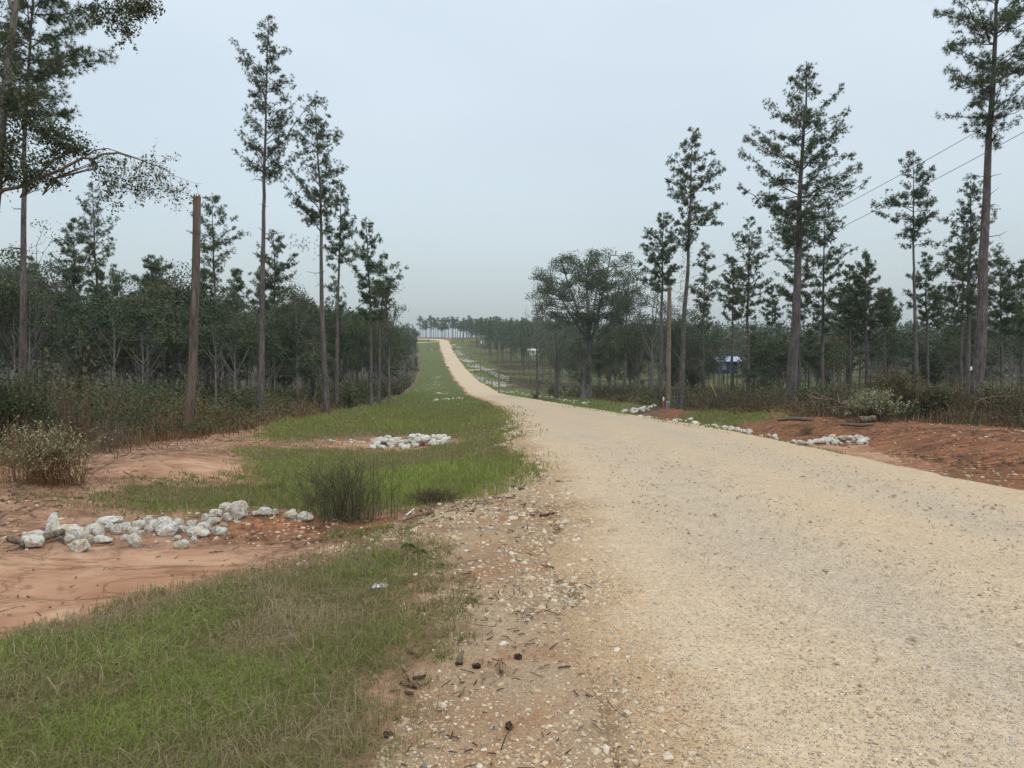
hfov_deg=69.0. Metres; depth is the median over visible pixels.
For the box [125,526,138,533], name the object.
limestone rock
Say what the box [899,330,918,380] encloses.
slender tree
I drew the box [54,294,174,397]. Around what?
broadleaf tree
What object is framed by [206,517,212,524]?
limestone rock
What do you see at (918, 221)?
pine tree
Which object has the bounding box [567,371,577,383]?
broadleaf tree
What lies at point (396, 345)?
broadleaf tree
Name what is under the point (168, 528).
limestone rock
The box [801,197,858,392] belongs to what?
pine tree
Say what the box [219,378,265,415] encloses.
shrub
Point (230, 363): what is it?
broadleaf tree
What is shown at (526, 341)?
pine tree
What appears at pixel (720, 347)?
slender tree
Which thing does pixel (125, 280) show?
broadleaf tree
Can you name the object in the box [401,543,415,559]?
seedling
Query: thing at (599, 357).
broadleaf tree
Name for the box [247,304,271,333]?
broadleaf tree
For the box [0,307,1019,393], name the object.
wood
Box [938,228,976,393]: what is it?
pine tree
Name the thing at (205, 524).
limestone rock
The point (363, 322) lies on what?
broadleaf tree
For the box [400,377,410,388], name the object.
shrub
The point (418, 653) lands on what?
wood chunk
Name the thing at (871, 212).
power line
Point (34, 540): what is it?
limestone rock
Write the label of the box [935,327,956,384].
pine tree
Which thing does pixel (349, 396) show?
shrub
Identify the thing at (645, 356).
broadleaf tree
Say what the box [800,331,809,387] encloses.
pine tree
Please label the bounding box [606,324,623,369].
broadleaf tree
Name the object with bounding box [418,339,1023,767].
road
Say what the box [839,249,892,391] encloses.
pine tree
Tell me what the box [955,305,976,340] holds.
pine tree
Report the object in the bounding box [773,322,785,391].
pine tree
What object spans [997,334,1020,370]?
broadleaf tree
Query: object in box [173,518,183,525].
limestone rock
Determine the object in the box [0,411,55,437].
shrub
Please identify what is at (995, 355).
broadleaf tree
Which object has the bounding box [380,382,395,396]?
shrub
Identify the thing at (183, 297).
broadleaf tree
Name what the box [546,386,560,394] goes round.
shrub
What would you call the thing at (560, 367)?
broadleaf tree
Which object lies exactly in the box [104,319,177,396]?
broadleaf tree
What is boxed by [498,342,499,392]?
utility pole
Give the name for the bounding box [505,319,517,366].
pine tree
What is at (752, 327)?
pine tree
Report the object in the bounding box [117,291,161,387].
slender tree
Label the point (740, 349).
broadleaf tree
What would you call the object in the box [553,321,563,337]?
pine tree
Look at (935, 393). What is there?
shrub
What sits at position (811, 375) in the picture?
broadleaf tree
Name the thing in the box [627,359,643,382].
broadleaf tree
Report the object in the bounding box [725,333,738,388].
slender tree
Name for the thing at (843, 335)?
pine tree
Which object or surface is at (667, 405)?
utility pedestal
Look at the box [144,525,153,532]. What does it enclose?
limestone rock
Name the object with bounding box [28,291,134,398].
broadleaf tree
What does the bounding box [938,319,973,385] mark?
pine tree
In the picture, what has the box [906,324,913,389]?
pine tree
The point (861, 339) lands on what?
pine tree
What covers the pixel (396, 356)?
broadleaf tree
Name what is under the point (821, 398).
fallen branches
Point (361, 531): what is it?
pine seedling
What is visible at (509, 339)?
pine tree
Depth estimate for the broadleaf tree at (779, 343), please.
67.70 m
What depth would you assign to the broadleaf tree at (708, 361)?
120.85 m
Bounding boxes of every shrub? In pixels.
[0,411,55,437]
[24,399,84,430]
[27,344,99,409]
[74,400,108,428]
[78,370,132,418]
[84,413,133,454]
[124,365,175,409]
[124,395,160,425]
[147,395,183,420]
[183,364,233,412]
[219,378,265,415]
[265,383,295,404]
[294,392,317,405]
[329,375,357,394]
[330,375,372,407]
[351,377,368,395]
[357,372,384,393]
[357,374,377,391]
[358,379,376,394]
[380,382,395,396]
[390,378,403,395]
[390,378,408,392]
[399,371,411,379]
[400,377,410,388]
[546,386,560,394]
[833,386,918,422]
[835,361,932,419]
[902,382,974,418]
[951,383,1021,418]
[991,391,1023,416]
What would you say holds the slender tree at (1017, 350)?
on the ground at (96, 571)
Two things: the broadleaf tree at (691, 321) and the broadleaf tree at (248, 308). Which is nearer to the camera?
the broadleaf tree at (691, 321)
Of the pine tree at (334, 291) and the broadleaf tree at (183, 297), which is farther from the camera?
the pine tree at (334, 291)
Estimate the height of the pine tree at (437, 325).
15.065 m
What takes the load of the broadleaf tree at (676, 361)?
on the ground at (96, 571)
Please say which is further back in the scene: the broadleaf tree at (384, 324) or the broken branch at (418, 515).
the broadleaf tree at (384, 324)
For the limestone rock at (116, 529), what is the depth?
8.44 m
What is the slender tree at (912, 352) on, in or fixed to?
on the ground at (96, 571)
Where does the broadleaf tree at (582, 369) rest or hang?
on the ground at (96, 571)
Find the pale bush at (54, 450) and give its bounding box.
[0,414,121,489]
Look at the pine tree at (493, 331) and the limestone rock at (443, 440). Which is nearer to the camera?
the limestone rock at (443, 440)
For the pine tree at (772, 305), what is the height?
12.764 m
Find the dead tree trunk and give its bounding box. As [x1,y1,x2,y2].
[182,193,203,433]
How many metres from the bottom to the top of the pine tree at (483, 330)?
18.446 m
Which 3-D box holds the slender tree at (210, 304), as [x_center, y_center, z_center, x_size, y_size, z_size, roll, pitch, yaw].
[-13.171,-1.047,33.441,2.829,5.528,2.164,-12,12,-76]
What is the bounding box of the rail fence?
[475,364,508,380]
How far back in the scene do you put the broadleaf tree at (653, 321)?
77.80 m
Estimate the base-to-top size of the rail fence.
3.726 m
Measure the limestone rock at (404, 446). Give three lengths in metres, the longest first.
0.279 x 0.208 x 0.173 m
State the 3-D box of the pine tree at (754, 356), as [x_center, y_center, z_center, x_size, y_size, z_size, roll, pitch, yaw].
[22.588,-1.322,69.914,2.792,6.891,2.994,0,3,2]
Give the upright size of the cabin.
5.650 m
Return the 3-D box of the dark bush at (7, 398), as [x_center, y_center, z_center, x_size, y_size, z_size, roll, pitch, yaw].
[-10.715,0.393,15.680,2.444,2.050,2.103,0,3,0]
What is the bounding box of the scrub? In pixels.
[464,351,1018,396]
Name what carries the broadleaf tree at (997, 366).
on the ground at (96, 571)
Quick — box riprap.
[407,346,552,397]
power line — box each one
[670,104,1023,285]
[671,132,1023,299]
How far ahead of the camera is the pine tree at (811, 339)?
68.56 m
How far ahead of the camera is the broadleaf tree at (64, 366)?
81.04 m
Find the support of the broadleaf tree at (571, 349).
on the ground at (96, 571)
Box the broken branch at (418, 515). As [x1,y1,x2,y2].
[402,511,433,521]
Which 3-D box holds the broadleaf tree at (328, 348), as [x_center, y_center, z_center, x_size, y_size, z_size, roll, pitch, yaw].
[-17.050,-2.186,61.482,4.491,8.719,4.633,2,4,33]
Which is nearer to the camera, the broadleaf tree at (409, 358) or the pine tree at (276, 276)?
the pine tree at (276, 276)
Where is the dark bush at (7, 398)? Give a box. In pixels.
[0,359,68,445]
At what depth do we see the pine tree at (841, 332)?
84.21 m
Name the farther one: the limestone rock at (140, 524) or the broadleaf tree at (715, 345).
the broadleaf tree at (715, 345)
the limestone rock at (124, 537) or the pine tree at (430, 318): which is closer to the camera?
the limestone rock at (124, 537)
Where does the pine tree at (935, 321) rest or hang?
on the ground at (96, 571)
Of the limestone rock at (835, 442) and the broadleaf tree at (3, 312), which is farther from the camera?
the broadleaf tree at (3, 312)
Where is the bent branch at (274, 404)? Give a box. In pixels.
[264,398,292,418]
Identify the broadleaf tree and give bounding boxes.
[0,217,80,387]
[0,246,48,328]
[0,256,44,364]
[0,276,31,331]
[0,292,65,382]
[8,300,69,390]
[27,291,85,393]
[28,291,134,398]
[52,339,78,381]
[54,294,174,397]
[57,324,85,381]
[67,336,107,381]
[80,268,153,393]
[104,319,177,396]
[104,324,181,383]
[105,326,168,396]
[128,258,211,393]
[150,321,229,383]
[152,288,216,392]
[155,298,242,397]
[170,321,233,396]
[172,286,210,373]
[182,313,256,384]
[201,282,266,389]
[208,304,265,388]
[230,329,293,386]
[237,339,267,384]
[238,302,265,387]
[244,303,283,388]
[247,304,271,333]
[250,311,295,387]
[253,324,302,389]
[254,303,313,390]
[257,347,291,390]
[265,302,293,369]
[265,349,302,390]
[266,271,319,395]
[280,298,303,392]
[281,305,334,393]
[281,351,337,402]
[289,311,315,390]
[293,325,331,400]
[296,298,317,388]
[298,297,327,324]
[299,304,331,368]
[309,339,362,382]
[318,309,334,353]
[324,301,347,363]
[326,327,349,374]
[327,310,349,363]
[329,311,373,384]
[332,314,356,385]
[339,309,373,371]
[340,322,362,382]
[341,322,365,387]
[343,307,383,378]
[344,314,363,387]
[345,311,377,379]
[356,320,378,386]
[361,316,403,385]
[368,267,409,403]
[373,307,394,362]
[381,314,399,383]
[384,338,401,393]
[391,341,408,381]
[400,326,409,364]
[403,327,419,369]
[406,347,414,373]
[524,299,553,398]
[525,247,648,397]
[528,295,585,397]
[550,341,569,388]
[564,337,579,385]
[565,358,571,387]
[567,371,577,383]
[570,320,596,398]
[572,334,585,385]
[585,341,598,387]
[591,337,609,388]
[591,340,605,386]
[593,332,606,386]
[594,337,616,385]
[597,329,623,387]
[599,352,617,387]
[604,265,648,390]
[604,324,623,388]
[604,340,628,388]
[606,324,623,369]
[613,292,680,393]
[616,329,640,389]
[616,363,632,379]
[619,321,650,393]
[619,344,638,388]
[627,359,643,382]
[629,324,647,390]
[630,350,645,387]
[635,340,658,388]
[645,324,657,376]
[654,349,679,379]
[656,336,665,385]
[659,295,706,361]
[663,366,686,387]
[671,321,695,372]
[671,333,693,373]
[676,322,709,397]
[679,324,698,388]
[692,334,723,378]
[697,343,714,375]
[700,328,727,387]
[730,362,779,394]
[737,348,778,389]
[739,335,770,379]
[750,339,802,386]
[756,335,789,387]
[780,360,810,382]
[800,343,819,393]
[802,337,828,387]
[804,344,835,384]
[806,334,848,384]
[810,341,841,383]
[812,359,840,381]
[869,345,900,378]
[886,331,942,378]
[905,345,958,385]
[919,333,940,385]
[921,360,950,387]
[930,337,957,377]
[933,335,973,389]
[941,344,1008,381]
[986,337,1004,385]
[987,329,998,366]
[987,336,1012,391]
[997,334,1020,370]
[1004,337,1013,377]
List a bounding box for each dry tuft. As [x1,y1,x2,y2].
[260,482,281,491]
[795,424,821,434]
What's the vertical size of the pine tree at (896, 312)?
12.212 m
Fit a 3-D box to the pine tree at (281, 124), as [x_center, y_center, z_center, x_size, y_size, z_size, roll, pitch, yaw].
[-10.221,-6.885,31.934,3.563,17.482,3.197,-2,4,-36]
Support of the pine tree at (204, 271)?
on the ground at (96, 571)
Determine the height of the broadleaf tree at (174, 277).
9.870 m
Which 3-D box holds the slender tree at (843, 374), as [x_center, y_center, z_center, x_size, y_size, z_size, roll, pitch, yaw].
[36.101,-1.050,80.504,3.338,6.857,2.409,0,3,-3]
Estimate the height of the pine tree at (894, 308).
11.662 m
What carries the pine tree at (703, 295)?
on the ground at (96, 571)
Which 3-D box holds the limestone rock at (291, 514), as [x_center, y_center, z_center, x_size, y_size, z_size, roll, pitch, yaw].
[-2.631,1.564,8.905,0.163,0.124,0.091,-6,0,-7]
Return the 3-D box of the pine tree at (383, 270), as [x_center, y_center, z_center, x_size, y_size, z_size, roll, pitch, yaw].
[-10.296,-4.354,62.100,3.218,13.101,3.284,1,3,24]
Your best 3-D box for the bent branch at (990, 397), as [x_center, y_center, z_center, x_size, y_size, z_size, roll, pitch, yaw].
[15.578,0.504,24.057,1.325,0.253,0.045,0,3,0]
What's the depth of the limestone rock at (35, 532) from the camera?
7.89 m
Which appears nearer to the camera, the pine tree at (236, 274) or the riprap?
the pine tree at (236, 274)
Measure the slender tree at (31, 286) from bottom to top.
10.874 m
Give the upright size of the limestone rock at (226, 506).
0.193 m
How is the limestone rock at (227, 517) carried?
on the ground at (96, 571)
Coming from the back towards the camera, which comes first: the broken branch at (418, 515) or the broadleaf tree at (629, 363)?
the broadleaf tree at (629, 363)
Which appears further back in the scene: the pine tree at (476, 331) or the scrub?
the pine tree at (476, 331)
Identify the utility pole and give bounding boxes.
[480,338,481,371]
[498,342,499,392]
[666,285,681,403]
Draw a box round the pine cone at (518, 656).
[514,653,522,659]
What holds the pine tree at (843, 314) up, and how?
on the ground at (96, 571)
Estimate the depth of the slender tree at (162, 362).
37.83 m
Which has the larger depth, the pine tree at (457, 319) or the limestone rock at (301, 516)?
the pine tree at (457, 319)
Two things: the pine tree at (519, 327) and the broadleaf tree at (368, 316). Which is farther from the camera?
the pine tree at (519, 327)
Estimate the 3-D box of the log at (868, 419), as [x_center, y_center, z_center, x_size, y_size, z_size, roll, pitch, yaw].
[12.260,1.210,25.727,0.542,0.277,0.260,1,3,15]
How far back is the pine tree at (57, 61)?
24.72 m
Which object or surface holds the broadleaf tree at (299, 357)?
on the ground at (96, 571)
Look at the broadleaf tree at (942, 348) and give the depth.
109.81 m
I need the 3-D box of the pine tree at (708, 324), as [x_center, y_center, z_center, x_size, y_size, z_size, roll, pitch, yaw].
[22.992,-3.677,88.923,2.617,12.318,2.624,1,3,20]
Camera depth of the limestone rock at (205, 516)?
8.99 m
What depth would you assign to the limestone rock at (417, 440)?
20.05 m
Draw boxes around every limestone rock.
[21,530,45,536]
[21,534,44,547]
[45,512,58,532]
[54,523,79,539]
[64,534,76,542]
[69,539,90,552]
[76,527,89,538]
[84,534,93,542]
[86,523,103,534]
[92,527,104,535]
[94,536,101,542]
[96,515,123,526]
[97,535,112,542]
[104,522,113,531]
[110,524,123,534]
[120,522,130,529]
[120,534,128,540]
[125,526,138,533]
[127,532,141,546]
[132,519,146,528]
[143,515,152,524]
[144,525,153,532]
[148,519,160,531]
[155,520,178,536]
[157,516,171,523]
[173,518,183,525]
[174,535,181,540]
[174,539,189,548]
[178,525,186,532]
[186,520,196,526]
[187,526,210,536]
[190,535,197,542]
[196,521,211,530]
[201,513,209,521]
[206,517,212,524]
[208,509,222,516]
[212,517,220,524]
[212,526,227,535]
[219,502,231,514]
[221,513,233,520]
[231,500,248,519]
[258,507,271,515]
[272,509,277,515]
[285,510,297,518]
[297,511,313,520]
[371,438,380,442]
[400,444,409,448]
[405,434,416,439]
[414,437,421,443]
[419,435,430,442]
[431,434,438,439]
[440,436,450,444]
[817,438,824,443]
[832,439,839,444]
[856,437,867,444]
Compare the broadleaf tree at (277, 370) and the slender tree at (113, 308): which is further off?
the broadleaf tree at (277, 370)
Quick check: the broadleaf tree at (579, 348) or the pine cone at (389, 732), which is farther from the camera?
the broadleaf tree at (579, 348)
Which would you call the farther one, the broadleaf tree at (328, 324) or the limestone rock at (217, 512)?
the broadleaf tree at (328, 324)
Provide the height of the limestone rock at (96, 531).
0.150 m
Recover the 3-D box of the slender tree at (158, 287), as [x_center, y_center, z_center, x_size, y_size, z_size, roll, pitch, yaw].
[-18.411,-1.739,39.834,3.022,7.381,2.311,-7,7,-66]
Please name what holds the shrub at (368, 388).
on the ground at (96, 571)
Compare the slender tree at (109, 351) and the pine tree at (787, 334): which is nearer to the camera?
the slender tree at (109, 351)
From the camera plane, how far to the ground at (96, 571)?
7.33 m
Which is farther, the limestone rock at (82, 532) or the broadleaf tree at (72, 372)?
the broadleaf tree at (72, 372)
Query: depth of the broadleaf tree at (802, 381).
103.69 m
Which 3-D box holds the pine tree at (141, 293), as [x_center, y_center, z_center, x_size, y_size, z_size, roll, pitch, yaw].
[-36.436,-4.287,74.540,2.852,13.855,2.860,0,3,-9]
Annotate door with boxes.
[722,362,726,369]
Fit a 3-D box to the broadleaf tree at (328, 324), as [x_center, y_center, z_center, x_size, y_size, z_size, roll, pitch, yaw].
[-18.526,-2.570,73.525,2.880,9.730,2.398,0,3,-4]
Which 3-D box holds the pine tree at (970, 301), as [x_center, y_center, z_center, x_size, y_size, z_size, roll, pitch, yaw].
[32.972,-6.455,53.622,4.868,17.466,4.806,0,3,0]
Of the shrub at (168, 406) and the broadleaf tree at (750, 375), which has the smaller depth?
the shrub at (168, 406)
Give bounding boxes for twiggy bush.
[262,448,420,525]
[285,477,341,511]
[401,483,475,505]
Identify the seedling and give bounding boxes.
[357,529,364,538]
[388,549,399,564]
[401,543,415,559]
[413,548,427,558]
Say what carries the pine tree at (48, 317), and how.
on the ground at (96, 571)
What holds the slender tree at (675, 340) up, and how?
on the ground at (96, 571)
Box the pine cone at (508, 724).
[505,721,512,729]
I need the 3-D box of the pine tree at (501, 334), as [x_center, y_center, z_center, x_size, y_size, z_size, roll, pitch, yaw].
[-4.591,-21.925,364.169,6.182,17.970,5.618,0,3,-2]
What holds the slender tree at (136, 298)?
on the ground at (96, 571)
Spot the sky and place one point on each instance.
(484, 142)
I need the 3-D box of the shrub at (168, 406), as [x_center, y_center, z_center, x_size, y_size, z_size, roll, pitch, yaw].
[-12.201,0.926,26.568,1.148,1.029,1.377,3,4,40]
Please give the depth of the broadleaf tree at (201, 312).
47.95 m
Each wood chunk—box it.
[399,680,418,687]
[401,665,414,683]
[404,690,413,694]
[406,649,422,655]
[407,674,425,681]
[409,680,429,687]
[455,650,463,664]
[498,657,503,673]
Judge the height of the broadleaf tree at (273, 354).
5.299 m
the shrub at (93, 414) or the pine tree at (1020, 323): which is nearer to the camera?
the shrub at (93, 414)
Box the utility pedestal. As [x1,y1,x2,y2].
[666,401,669,409]
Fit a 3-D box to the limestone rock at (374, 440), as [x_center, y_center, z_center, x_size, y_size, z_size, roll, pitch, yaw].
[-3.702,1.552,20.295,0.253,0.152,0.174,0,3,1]
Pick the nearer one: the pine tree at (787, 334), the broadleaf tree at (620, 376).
the pine tree at (787, 334)
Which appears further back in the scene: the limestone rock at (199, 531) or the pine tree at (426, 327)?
the pine tree at (426, 327)
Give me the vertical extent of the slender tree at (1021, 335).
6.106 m
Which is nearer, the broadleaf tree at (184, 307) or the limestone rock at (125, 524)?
the limestone rock at (125, 524)
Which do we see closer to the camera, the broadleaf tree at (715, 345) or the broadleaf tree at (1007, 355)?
the broadleaf tree at (715, 345)
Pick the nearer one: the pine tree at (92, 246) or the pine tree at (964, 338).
the pine tree at (92, 246)
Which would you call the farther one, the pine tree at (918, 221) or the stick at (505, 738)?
the pine tree at (918, 221)
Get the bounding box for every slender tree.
[0,267,27,402]
[0,270,53,333]
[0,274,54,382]
[0,280,36,382]
[19,270,51,384]
[77,295,117,395]
[80,297,150,391]
[92,288,123,386]
[107,296,161,389]
[114,294,170,395]
[115,294,150,396]
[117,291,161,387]
[118,328,174,406]
[120,305,166,404]
[139,303,188,396]
[142,281,183,398]
[152,295,199,402]
[168,321,207,391]
[187,298,239,403]
[198,336,241,391]
[204,310,251,407]
[207,319,232,391]
[286,339,318,392]
[314,341,334,380]
[655,329,676,390]
[663,333,686,387]
[686,336,708,385]
[712,323,727,385]
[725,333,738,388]
[731,330,745,389]
[818,345,863,391]
[831,343,864,380]
[851,342,891,380]
[856,339,878,386]
[881,333,911,375]
[882,336,912,375]
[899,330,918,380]
[904,340,925,368]
[950,369,971,386]
[988,325,1023,389]
[1002,342,1023,386]
[1011,343,1020,376]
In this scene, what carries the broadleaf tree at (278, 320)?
on the ground at (96, 571)
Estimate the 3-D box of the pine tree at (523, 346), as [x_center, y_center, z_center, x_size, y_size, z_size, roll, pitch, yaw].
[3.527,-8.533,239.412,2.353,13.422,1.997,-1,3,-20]
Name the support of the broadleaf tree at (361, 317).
on the ground at (96, 571)
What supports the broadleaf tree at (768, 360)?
on the ground at (96, 571)
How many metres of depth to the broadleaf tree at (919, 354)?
77.25 m
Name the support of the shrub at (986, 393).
on the ground at (96, 571)
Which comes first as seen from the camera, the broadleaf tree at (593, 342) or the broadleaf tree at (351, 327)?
the broadleaf tree at (351, 327)
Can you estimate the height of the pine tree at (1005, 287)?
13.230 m
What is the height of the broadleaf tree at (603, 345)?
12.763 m
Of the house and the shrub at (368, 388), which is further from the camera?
the house
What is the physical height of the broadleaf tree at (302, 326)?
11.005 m
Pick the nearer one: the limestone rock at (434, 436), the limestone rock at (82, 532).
the limestone rock at (82, 532)
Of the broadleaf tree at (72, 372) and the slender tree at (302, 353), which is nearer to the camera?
the slender tree at (302, 353)
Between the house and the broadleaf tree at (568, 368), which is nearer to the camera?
the broadleaf tree at (568, 368)
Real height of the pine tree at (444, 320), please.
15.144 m
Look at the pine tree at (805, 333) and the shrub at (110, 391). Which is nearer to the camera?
the shrub at (110, 391)
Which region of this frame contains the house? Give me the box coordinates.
[529,349,542,354]
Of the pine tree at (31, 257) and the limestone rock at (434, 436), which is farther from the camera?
the pine tree at (31, 257)
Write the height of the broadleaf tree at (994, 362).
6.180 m
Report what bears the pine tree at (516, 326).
on the ground at (96, 571)
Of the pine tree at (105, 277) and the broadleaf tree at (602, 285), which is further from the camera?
the broadleaf tree at (602, 285)
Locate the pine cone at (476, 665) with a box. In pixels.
[471,663,480,668]
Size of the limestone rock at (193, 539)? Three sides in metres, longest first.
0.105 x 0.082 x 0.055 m
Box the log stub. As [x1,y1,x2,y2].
[6,536,20,543]
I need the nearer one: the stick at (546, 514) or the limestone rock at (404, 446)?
the stick at (546, 514)
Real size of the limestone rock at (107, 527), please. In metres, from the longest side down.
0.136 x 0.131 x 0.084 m
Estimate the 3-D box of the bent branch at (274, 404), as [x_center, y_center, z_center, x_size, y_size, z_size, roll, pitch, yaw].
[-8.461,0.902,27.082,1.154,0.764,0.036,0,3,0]
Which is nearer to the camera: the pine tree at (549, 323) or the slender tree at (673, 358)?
the slender tree at (673, 358)
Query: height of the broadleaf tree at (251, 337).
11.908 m
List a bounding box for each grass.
[0,359,1022,767]
[0,366,1023,470]
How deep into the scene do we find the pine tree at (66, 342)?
52.08 m
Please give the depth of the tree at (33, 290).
34.85 m
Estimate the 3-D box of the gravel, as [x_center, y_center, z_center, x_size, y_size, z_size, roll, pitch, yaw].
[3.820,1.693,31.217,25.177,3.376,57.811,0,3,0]
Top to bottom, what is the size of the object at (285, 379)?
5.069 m
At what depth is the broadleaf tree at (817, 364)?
118.62 m
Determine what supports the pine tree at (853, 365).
on the ground at (96, 571)
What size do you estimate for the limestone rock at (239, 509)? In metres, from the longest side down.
0.277 x 0.211 x 0.148 m
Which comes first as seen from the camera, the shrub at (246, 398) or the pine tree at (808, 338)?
the shrub at (246, 398)
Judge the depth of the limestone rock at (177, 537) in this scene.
8.27 m
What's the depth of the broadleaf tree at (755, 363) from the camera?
73.85 m
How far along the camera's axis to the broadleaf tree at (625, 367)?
103.78 m
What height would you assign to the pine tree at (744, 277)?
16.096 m
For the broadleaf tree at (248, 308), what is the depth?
110.74 m
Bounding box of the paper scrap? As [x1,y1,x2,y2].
[372,583,387,588]
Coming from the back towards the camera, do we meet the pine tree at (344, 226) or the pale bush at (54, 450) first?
the pine tree at (344, 226)
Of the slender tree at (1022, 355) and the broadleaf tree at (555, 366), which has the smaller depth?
the slender tree at (1022, 355)
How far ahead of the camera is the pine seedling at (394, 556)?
6.73 m
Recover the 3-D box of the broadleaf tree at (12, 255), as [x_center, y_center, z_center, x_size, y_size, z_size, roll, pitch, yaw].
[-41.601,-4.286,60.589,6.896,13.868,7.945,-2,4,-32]
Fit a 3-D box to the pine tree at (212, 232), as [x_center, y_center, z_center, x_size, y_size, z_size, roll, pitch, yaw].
[-18.028,-4.816,46.014,3.015,13.918,3.787,0,3,0]
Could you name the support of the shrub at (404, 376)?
on the ground at (96, 571)
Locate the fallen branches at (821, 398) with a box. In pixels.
[798,379,859,415]
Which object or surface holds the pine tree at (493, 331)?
on the ground at (96, 571)
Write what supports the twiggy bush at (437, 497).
on the ground at (96, 571)
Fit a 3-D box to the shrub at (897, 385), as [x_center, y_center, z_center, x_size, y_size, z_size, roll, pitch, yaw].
[14.944,0.277,29.393,3.947,2.353,3.527,0,3,0]
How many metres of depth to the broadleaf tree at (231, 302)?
51.74 m
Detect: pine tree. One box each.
[0,0,118,392]
[27,256,54,293]
[28,277,58,387]
[48,217,100,396]
[49,303,78,389]
[51,269,82,379]
[62,262,84,381]
[65,181,120,392]
[82,271,124,381]
[103,263,130,400]
[109,283,128,386]
[128,254,173,385]
[134,272,150,385]
[149,262,160,389]
[186,192,250,392]
[190,268,225,386]
[219,268,254,392]
[227,312,265,390]
[229,13,319,411]
[246,269,277,388]
[248,228,298,393]
[271,94,349,413]
[319,276,353,386]
[323,183,357,404]
[346,217,389,404]
[368,320,382,394]
[370,252,408,403]
[413,334,418,349]
[416,315,423,336]
[424,321,429,337]
[425,315,434,326]
[434,317,441,330]
[442,317,447,337]
[443,317,453,337]
[455,316,459,337]
[463,321,468,338]
[473,322,479,346]
[479,322,483,348]
[480,318,486,338]
[484,326,494,359]
[485,320,493,354]
[487,319,495,354]
[490,332,494,357]
[493,333,501,350]
[497,336,504,363]
[499,322,505,355]
[502,328,510,360]
[505,318,515,360]
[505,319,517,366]
[513,324,518,358]
[516,321,528,341]
[517,320,525,362]
[520,337,526,372]
[521,325,528,376]
[523,321,535,369]
[524,321,531,365]
[538,324,548,383]
[543,320,553,342]
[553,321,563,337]
[561,334,565,372]
[632,211,684,400]
[665,127,727,408]
[689,242,725,390]
[695,305,714,355]
[696,333,712,389]
[717,255,750,392]
[721,216,781,391]
[736,60,871,408]
[737,334,767,387]
[742,324,761,357]
[743,332,774,384]
[757,330,773,386]
[759,287,784,388]
[765,200,821,390]
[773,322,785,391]
[775,325,802,360]
[800,328,820,392]
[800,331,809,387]
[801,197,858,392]
[803,331,815,349]
[825,264,864,388]
[826,322,864,388]
[829,291,844,389]
[834,323,848,387]
[838,297,848,388]
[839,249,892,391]
[840,328,872,393]
[844,314,875,391]
[856,284,869,360]
[862,328,883,389]
[867,286,902,382]
[870,149,946,387]
[871,327,899,379]
[872,289,897,373]
[876,295,902,379]
[882,296,899,384]
[888,328,903,388]
[899,251,948,386]
[903,321,924,351]
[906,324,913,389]
[919,321,933,387]
[928,293,952,389]
[929,173,1008,393]
[931,0,1023,411]
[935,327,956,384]
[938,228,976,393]
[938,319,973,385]
[941,285,965,386]
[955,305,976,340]
[955,325,974,361]
[963,319,975,352]
[964,293,992,324]
[974,250,1023,388]
[995,332,1015,358]
[996,259,1023,391]
[1010,336,1020,384]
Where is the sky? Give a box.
[0,0,1023,342]
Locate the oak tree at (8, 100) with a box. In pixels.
[0,0,210,219]
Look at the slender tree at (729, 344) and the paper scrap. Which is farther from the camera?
the slender tree at (729, 344)
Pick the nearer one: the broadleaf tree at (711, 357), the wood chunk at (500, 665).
the wood chunk at (500, 665)
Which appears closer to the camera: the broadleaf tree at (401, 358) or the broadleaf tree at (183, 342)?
the broadleaf tree at (183, 342)
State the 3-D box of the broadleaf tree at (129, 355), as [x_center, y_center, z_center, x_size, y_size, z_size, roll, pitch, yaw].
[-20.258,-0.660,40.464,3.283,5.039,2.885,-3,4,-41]
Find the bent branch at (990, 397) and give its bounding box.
[974,396,1008,402]
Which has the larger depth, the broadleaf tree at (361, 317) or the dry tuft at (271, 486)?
the broadleaf tree at (361, 317)
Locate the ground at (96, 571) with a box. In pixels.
[0,337,1023,767]
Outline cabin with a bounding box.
[713,357,741,384]
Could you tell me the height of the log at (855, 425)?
0.238 m
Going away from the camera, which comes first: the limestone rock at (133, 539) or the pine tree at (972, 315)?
the limestone rock at (133, 539)
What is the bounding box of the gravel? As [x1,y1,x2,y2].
[0,406,1023,767]
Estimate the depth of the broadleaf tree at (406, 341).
213.24 m
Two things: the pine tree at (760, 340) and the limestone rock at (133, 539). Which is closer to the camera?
the limestone rock at (133, 539)
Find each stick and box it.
[500,726,511,749]
[539,512,554,516]
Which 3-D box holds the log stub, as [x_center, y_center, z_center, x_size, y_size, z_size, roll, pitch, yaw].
[-5.131,1.614,7.690,0.212,0.081,0.064,1,3,22]
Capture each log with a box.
[19,528,64,547]
[777,417,813,421]
[840,423,873,426]
[859,415,875,422]
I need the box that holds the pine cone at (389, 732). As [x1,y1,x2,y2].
[383,730,393,738]
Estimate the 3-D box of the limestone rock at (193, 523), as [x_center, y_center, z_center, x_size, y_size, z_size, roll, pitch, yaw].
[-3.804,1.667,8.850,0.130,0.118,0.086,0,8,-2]
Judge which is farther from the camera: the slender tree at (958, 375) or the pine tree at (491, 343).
the pine tree at (491, 343)
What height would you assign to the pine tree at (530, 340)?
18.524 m
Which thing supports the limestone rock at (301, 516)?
on the ground at (96, 571)
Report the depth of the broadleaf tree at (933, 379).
76.90 m
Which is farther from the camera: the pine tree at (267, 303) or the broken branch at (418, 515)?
the pine tree at (267, 303)

